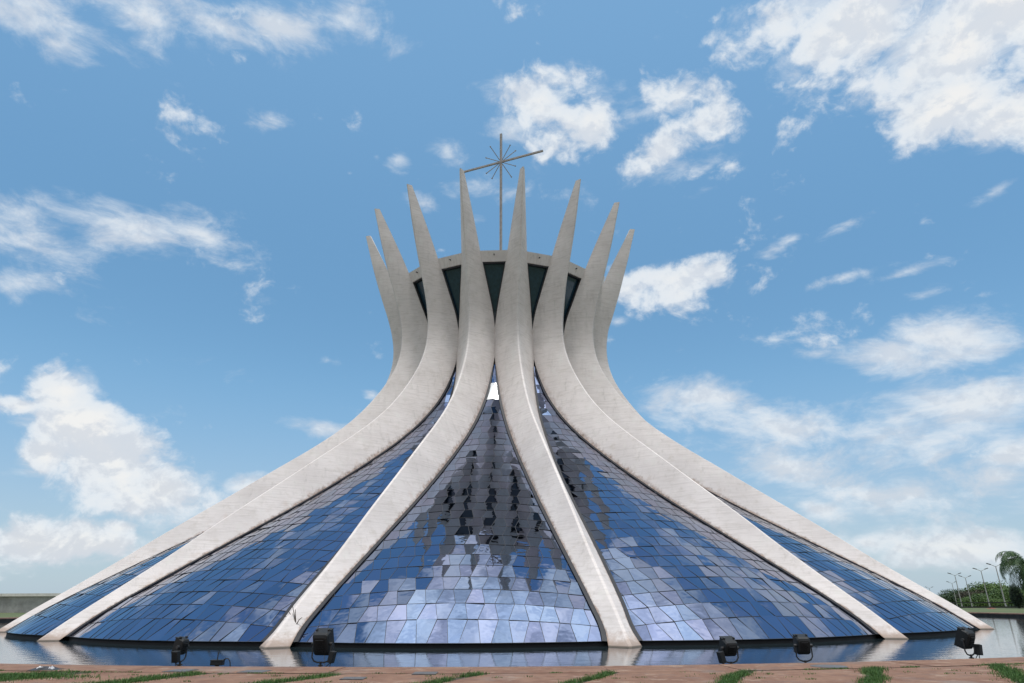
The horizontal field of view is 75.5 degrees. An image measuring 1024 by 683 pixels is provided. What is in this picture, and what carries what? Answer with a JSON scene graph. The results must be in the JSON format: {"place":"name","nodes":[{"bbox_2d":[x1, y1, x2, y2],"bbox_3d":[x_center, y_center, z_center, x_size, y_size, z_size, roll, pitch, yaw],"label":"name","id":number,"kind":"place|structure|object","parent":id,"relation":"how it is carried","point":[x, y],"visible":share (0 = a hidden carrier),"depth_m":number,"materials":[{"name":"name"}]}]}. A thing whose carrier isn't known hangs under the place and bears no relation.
{"place":"outdoors","nodes":[
{"label":"outdoors","id":0,"kind":"place"},
{"bbox_2d":[0,133,993,648],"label":"cathedral","id":1,"kind":"structure","parent":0,"point":[498,461],"depth_m":36.85,"materials":[{"name":"white concrete"}]},
{"bbox_2d":[413,278,427,321],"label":"upper window","id":2,"kind":"structure","parent":1,"relation":"in","point":[418,284],"depth_m":61.17,"materials":[{"name":"black glass"}]},
{"bbox_2d":[442,265,460,327],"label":"upper window","id":3,"kind":"structure","parent":1,"relation":"in","point":[452,275],"depth_m":58.89,"materials":[{"name":"black glass"}]},
{"bbox_2d":[483,261,505,323],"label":"upper window","id":4,"kind":"structure","parent":1,"relation":"in","point":[494,271],"depth_m":58.10,"materials":[{"name":"black glass"}]},
{"bbox_2d":[527,263,547,328],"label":"upper window","id":5,"kind":"structure","parent":1,"relation":"in","point":[536,273],"depth_m":58.62,"materials":[{"name":"black glass"}]},
{"bbox_2d":[563,273,580,332],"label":"upper window","id":6,"kind":"structure","parent":1,"relation":"in","point":[572,284],"depth_m":60.46,"materials":[{"name":"black glass"}]},
{"bbox_2d":[0,616,1023,666],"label":"water","id":7,"kind":"structure","parent":0,"point":[1004,638],"depth_m":21.81,"materials":[{"name":"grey liquid"}]},
{"bbox_2d":[171,636,189,665],"bbox_3d":[-7.727,7.594,15.199,0.337,1.502,0.519,-6,-22,13],"label":"floodlight","id":8,"kind":"object","parent":7,"relation":"in","point":[180,646],"visible":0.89,"depth_m":15.35,"materials":[{"name":"metal"}]},
{"bbox_2d":[210,652,230,666],"bbox_3d":[-6.595,7.636,14.877,0.467,1.180,0.180,0,-21,-1],"label":"junction box","id":9,"kind":"object","parent":7,"relation":"in","point":[216,662],"visible":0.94,"depth_m":14.95,"materials":[{"name":"black metal"}]},
{"bbox_2d":[311,628,336,666],"bbox_3d":[-4.253,7.389,14.949,0.649,1.672,0.443,-5,-22,12],"label":"floodlight","id":10,"kind":"object","parent":7,"relation":"in","point":[322,643],"visible":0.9,"depth_m":15.01,"materials":[{"name":"metal"}]},
{"bbox_2d":[716,636,738,663],"bbox_3d":[4.938,7.519,15.092,0.589,1.453,0.392,5,-22,-14],"label":"floodlight","id":11,"kind":"object","parent":7,"relation":"in","point":[728,645],"visible":0.79,"depth_m":15.16,"materials":[{"name":"metal"}]},
{"bbox_2d":[792,634,812,662],"bbox_3d":[6.820,7.594,15.350,0.430,1.484,0.365,0,-21,0],"label":"floodlight","id":12,"kind":"object","parent":7,"relation":"in","point":[801,644],"visible":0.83,"depth_m":15.43,"materials":[{"name":"metal"}]},
{"bbox_2d":[954,627,982,658],"bbox_3d":[11.348,7.895,16.314,0.599,1.585,0.420,11,-24,-26],"label":"floodlight","id":13,"kind":"object","parent":7,"relation":"in","point":[965,638],"visible":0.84,"depth_m":16.36,"materials":[{"name":"metal"}]},
{"bbox_2d":[0,657,1023,682],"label":"paving","id":14,"kind":"structure","parent":0,"point":[923,673],"depth_m":12.81,"materials":[{"name":"brown stone"}]},
{"bbox_2d":[31,666,63,669],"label":"litter","id":15,"kind":"object","parent":14,"relation":"on","point":[46,668],"visible":0.98,"depth_m":13.81,"materials":[{"name":"plastic"}]},
{"bbox_2d":[162,669,198,671],"bbox_3d":[-6.794,6.740,13.549,0.500,0.016,0.500,-3,-21,7],"label":"cover plate","id":16,"kind":"object","parent":14,"relation":"on","point":[177,670],"visible":0.91,"depth_m":13.48,"materials":[{"name":"grey metal"}]},
{"bbox_2d":[236,670,270,672],"bbox_3d":[-5.188,6.647,13.332,0.520,0.016,0.500,-2,-21,5],"label":"cover plate","id":17,"kind":"object","parent":14,"relation":"on","point":[252,671],"visible":1,"depth_m":13.22,"materials":[{"name":"grey metal"}]},
{"bbox_2d":[339,677,365,679],"bbox_3d":[-2.891,6.140,12.063,0.420,0.016,0.360,-1,-21,2],"label":"cover plate","id":18,"kind":"object","parent":14,"relation":"on","point":[352,678],"visible":1,"depth_m":11.94,"materials":[{"name":"grey metal"}]},
{"bbox_2d":[412,672,437,674],"bbox_3d":[-1.688,6.445,12.856,0.460,0.016,0.450,-1,-21,1],"label":"cover plate","id":19,"kind":"object","parent":14,"relation":"on","point":[423,673],"visible":1,"depth_m":12.71,"materials":[{"name":"grey metal"}]},
{"bbox_2d":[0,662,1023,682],"bbox_3d":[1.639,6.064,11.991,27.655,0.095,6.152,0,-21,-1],"label":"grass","id":20,"kind":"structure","parent":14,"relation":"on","point":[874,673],"depth_m":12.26,"materials":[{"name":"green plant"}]},
{"bbox_2d":[810,664,847,667],"bbox_3d":[6.613,6.784,13.806,0.720,0.018,0.720,0,-21,-1],"label":"manhole cover","id":21,"kind":"object","parent":14,"relation":"on","point":[829,666],"visible":0.82,"depth_m":13.72,"materials":[{"name":"grey metal"}]},
{"bbox_2d":[0,608,1023,617],"bbox_3d":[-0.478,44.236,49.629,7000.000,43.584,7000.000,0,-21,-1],"label":"ground","id":22,"kind":"structure","parent":0,"point":[996,610],"depth_m":74.89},
{"bbox_2d":[0,593,60,612],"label":"concrete wall","id":23,"kind":"structure","parent":22,"relation":"on","point":[18,602],"depth_m":91.50,"materials":[{"name":"grey concrete"}]},
{"bbox_2d":[938,588,965,605],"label":"broadleaf tree","id":24,"kind":"object","parent":22,"relation":"on","point":[951,596],"visible":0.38,"depth_m":269.57,"materials":[{"name":"green plant"}]},
{"bbox_2d":[948,573,962,605],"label":"street lamp","id":25,"kind":"object","parent":22,"relation":"on","point":[957,588],"visible":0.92,"depth_m":189.21,"materials":[{"name":"grey metal"}]},
{"bbox_2d":[958,575,972,605],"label":"street lamp","id":26,"kind":"object","parent":22,"relation":"on","point":[968,589],"visible":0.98,"depth_m":203.47,"materials":[{"name":"grey metal"}]},
{"bbox_2d":[955,589,987,601],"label":"broadleaf tree","id":27,"kind":"object","parent":22,"relation":"on","point":[964,594],"visible":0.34,"depth_m":261.35,"materials":[{"name":"green plant"}]},
{"bbox_2d":[972,568,989,605],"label":"street lamp","id":28,"kind":"object","parent":22,"relation":"on","point":[984,584],"visible":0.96,"depth_m":167.04,"materials":[{"name":"grey metal"}]},
{"bbox_2d":[956,594,1008,605],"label":"broadleaf tree","id":29,"kind":"object","parent":22,"relation":"on","point":[978,598],"visible":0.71,"depth_m":216.79,"materials":[{"name":"green plant"}]},
{"bbox_2d":[960,580,1010,593],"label":"broadleaf tree","id":30,"kind":"object","parent":22,"relation":"on","point":[987,586],"visible":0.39,"depth_m":262.54,"materials":[{"name":"green plant"}]},
{"bbox_2d":[950,602,1023,607],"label":"railing","id":31,"kind":"object","parent":22,"relation":"on","point":[986,606],"visible":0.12,"depth_m":93.57,"materials":[{"name":"white metal"}]},
{"bbox_2d":[969,587,1023,605],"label":"broadleaf tree","id":32,"kind":"object","parent":22,"relation":"on","point":[998,594],"visible":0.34,"depth_m":231.74,"materials":[{"name":"green plant"}]},
{"bbox_2d":[986,563,1006,605],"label":"street lamp","id":33,"kind":"object","parent":22,"relation":"on","point":[999,583],"visible":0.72,"depth_m":151.97,"materials":[{"name":"grey metal"}]},
{"bbox_2d":[995,551,1023,592],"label":"palm tree","id":34,"kind":"object","parent":22,"relation":"on","point":[1012,561],"visible":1,"depth_m":88.47,"materials":[{"name":"green plant"}]},
{"bbox_2d":[1008,585,1023,607],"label":"shrub","id":35,"kind":"object","parent":22,"relation":"on","point":[1012,593],"visible":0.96,"depth_m":89.45,"materials":[{"name":"green plant"}]},
{"bbox_2d":[0,0,1023,597],"label":"sky","id":36,"kind":"structure","parent":0,"point":[820,301],"materials":[{"name":"blue"}]},
{"label":"pool bed","id":37,"kind":"structure","parent":0,"visible":0},
{"bbox_2d":[0,613,1023,621],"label":"pool wall","id":38,"kind":"structure","parent":37,"relation":"on","point":[972,614],"depth_m":61.84,"materials":[{"name":"concrete"}]},
{"bbox_2d":[0,612,1023,669],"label":"pool edge","id":39,"kind":"object","parent":38,"relation":"on","point":[715,664],"visible":0.12,"depth_m":61.71,"materials":[{"name":"grey concrete"}]}
]}

